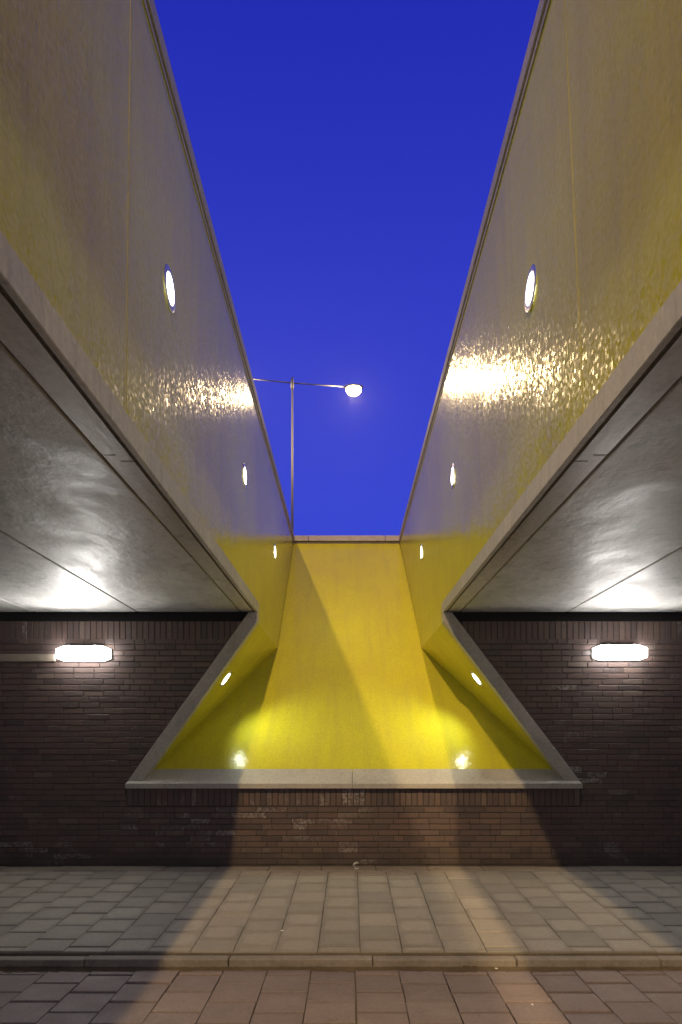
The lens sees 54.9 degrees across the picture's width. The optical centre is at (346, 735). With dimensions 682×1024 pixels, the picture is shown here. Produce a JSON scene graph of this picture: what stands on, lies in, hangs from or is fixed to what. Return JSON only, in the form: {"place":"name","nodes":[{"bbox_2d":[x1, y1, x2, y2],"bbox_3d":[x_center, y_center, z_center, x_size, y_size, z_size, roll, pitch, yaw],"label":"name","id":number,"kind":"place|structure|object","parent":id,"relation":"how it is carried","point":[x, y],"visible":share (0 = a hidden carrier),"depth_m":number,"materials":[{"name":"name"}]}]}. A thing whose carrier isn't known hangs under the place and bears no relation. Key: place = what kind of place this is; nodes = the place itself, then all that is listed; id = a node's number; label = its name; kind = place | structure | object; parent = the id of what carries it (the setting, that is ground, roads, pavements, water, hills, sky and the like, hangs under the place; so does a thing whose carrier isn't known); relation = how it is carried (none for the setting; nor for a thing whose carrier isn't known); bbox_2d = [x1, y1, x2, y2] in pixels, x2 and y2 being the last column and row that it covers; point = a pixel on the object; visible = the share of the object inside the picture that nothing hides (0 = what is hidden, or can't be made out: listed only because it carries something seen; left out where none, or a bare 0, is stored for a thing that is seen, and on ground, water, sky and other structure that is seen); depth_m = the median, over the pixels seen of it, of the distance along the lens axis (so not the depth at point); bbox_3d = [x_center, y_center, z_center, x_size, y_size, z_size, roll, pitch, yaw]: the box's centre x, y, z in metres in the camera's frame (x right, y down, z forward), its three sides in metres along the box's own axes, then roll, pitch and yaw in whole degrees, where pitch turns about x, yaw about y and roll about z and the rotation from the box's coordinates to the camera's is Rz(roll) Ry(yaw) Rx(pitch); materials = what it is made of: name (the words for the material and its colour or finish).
{"place":"outdoors","nodes":[
{"label":"outdoors","id":0,"kind":"place"},
{"bbox_2d":[0,868,681,965],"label":"pavement","id":1,"kind":"structure","parent":0,"point":[258,911],"depth_m":5.50,"materials":[{"name":"grey concrete"}]},
{"bbox_2d":[0,611,681,867],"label":"brick wall","id":2,"kind":"structure","parent":1,"relation":"on","point":[78,740],"depth_m":7.07,"materials":[{"name":"brown brick"}]},
{"bbox_2d":[0,654,55,661],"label":"cable cover","id":3,"kind":"object","parent":2,"relation":"attached to","point":[27,657],"visible":1,"depth_m":7.05,"materials":[{"name":"beige plastic"}]},
{"bbox_2d":[56,645,111,661],"bbox_3d":[-2.810,-0.878,7.017,0.575,0.167,0.112,0,0,0],"label":"wall light","id":4,"kind":"object","parent":2,"relation":"attached to","point":[94,653],"visible":1,"depth_m":6.96,"materials":[{"name":"white"}]},
{"bbox_2d":[0,231,258,613],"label":"bridge deck","id":5,"kind":"structure","parent":2,"relation":"on","point":[98,513],"depth_m":3.74,"materials":[{"name":"concrete"}]},
{"bbox_2d":[0,0,293,646],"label":"tiled side wall","id":6,"kind":"structure","parent":5,"relation":"attached to","point":[105,217],"depth_m":3.08,"materials":[{"name":"yellow tile"}]},
{"bbox_2d":[164,264,174,312],"bbox_3d":[-0.969,-2.455,3.610,0.006,0.224,0.224,0,0,0],"label":"recessed light","id":7,"kind":"object","parent":6,"relation":"attached to","point":[169,286],"visible":1,"depth_m":3.59,"materials":[{"name":"metal"}]},
{"bbox_2d":[243,463,246,488],"bbox_3d":[-0.961,-2.455,6.210,0.006,0.224,0.224,0,0,0],"label":"recessed light","id":8,"kind":"object","parent":6,"relation":"attached to","point":[244,476],"visible":1,"depth_m":6.17,"materials":[{"name":"metal"}]},
{"bbox_2d":[125,612,582,788],"bbox_3d":[0.077,-0.379,7.111,4.876,1.888,0.221,0,0,0],"label":"niche frame","id":9,"kind":"object","parent":2,"relation":"attached to","point":[146,774],"visible":1,"depth_m":7.03,"materials":[{"name":"concrete"}]},
{"bbox_2d":[155,624,277,767],"bbox_3d":[-1.598,-0.474,8.165,1.275,1.724,2.000,0,0,0],"label":"tiled cheek","id":10,"kind":"object","parent":9,"relation":"on","point":[257,649],"visible":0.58,"depth_m":7.67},
{"bbox_2d":[220,671,231,686],"bbox_3d":[-1.371,-0.643,7.460,0.006,0.224,0.224,36,0,0],"label":"recessed light","id":11,"kind":"object","parent":10,"relation":"attached to","point":[225,679],"visible":1,"depth_m":7.45,"materials":[{"name":"metal"}]},
{"bbox_2d":[421,624,552,769],"bbox_3d":[1.710,-0.474,8.165,1.341,1.724,2.000,0,0,0],"label":"tiled cheek","id":12,"kind":"object","parent":9,"relation":"on","point":[441,648],"visible":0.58,"depth_m":7.67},
{"bbox_2d":[470,671,482,686],"bbox_3d":[1.475,-0.643,7.460,0.006,0.224,0.224,-37,0,0],"label":"recessed light","id":13,"kind":"object","parent":12,"relation":"attached to","point":[476,678],"visible":1,"depth_m":7.44,"materials":[{"name":"metal"}]},
{"bbox_2d":[442,280,681,612],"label":"bridge deck","id":14,"kind":"structure","parent":2,"relation":"on","point":[591,521],"depth_m":3.98,"materials":[{"name":"concrete"}]},
{"bbox_2d":[399,0,681,646],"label":"tiled side wall","id":15,"kind":"structure","parent":14,"relation":"attached to","point":[583,211],"depth_m":3.21,"materials":[{"name":"yellow tile"}]},
{"bbox_2d":[451,463,454,487],"bbox_3d":[1.001,-2.455,6.210,0.006,0.224,0.224,0,0,0],"label":"recessed light","id":16,"kind":"object","parent":15,"relation":"attached to","point":[452,475],"visible":1,"depth_m":6.19,"materials":[{"name":"metal"}]},
{"bbox_2d":[525,264,535,312],"bbox_3d":[1.007,-2.455,3.610,0.006,0.224,0.224,0,0,0],"label":"recessed light","id":17,"kind":"object","parent":15,"relation":"attached to","point":[530,282],"visible":1,"depth_m":3.59,"materials":[{"name":"metal"}]},
{"bbox_2d":[591,644,647,660],"bbox_3d":[2.920,-0.888,7.017,0.575,0.167,0.112,0,0,0],"label":"wall light","id":18,"kind":"object","parent":2,"relation":"attached to","point":[609,652],"visible":1,"depth_m":6.96,"materials":[{"name":"white"}]},
{"bbox_2d":[0,866,681,873],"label":"pavement border","id":19,"kind":"object","parent":1,"relation":"on","point":[388,868],"visible":0.52,"depth_m":6.95,"materials":[{"name":"concrete"}]},
{"bbox_2d":[0,970,681,1023],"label":"road","id":20,"kind":"structure","parent":0,"point":[281,997],"depth_m":4.05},
{"bbox_2d":[0,966,681,973],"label":"gutter","id":21,"kind":"object","parent":20,"relation":"on","point":[58,969],"visible":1,"depth_m":4.52,"materials":[{"name":"grey concrete"}]},
{"bbox_2d":[154,0,539,536],"label":"sky","id":22,"kind":"structure","parent":0,"point":[346,152],"materials":[{"name":"blue"}]},
{"bbox_2d":[157,764,611,1023],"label":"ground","id":23,"kind":"structure","parent":0,"point":[356,1003],"depth_m":4.01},
{"bbox_2d":[0,955,681,966],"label":"kerb","id":24,"kind":"structure","parent":23,"relation":"on","point":[308,961],"depth_m":4.55,"materials":[{"name":"concrete"}]},
{"label":"upper ground","id":25,"kind":"structure","parent":0,"visible":0},
{"bbox_2d":[253,377,362,532],"bbox_3d":[-2.320,-9.035,28.000,6.107,12.490,0.518,0,0,-8],"label":"street lamp","id":26,"kind":"object","parent":25,"relation":"on","point":[353,389],"visible":0.6,"depth_m":27.97,"materials":[{"name":"metal"}]},
{"bbox_2d":[155,535,550,770],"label":"tiled back wall","id":27,"kind":"structure","parent":25,"relation":"on","point":[349,672],"depth_m":8.26,"materials":[{"name":"yellow tile"}]}
]}

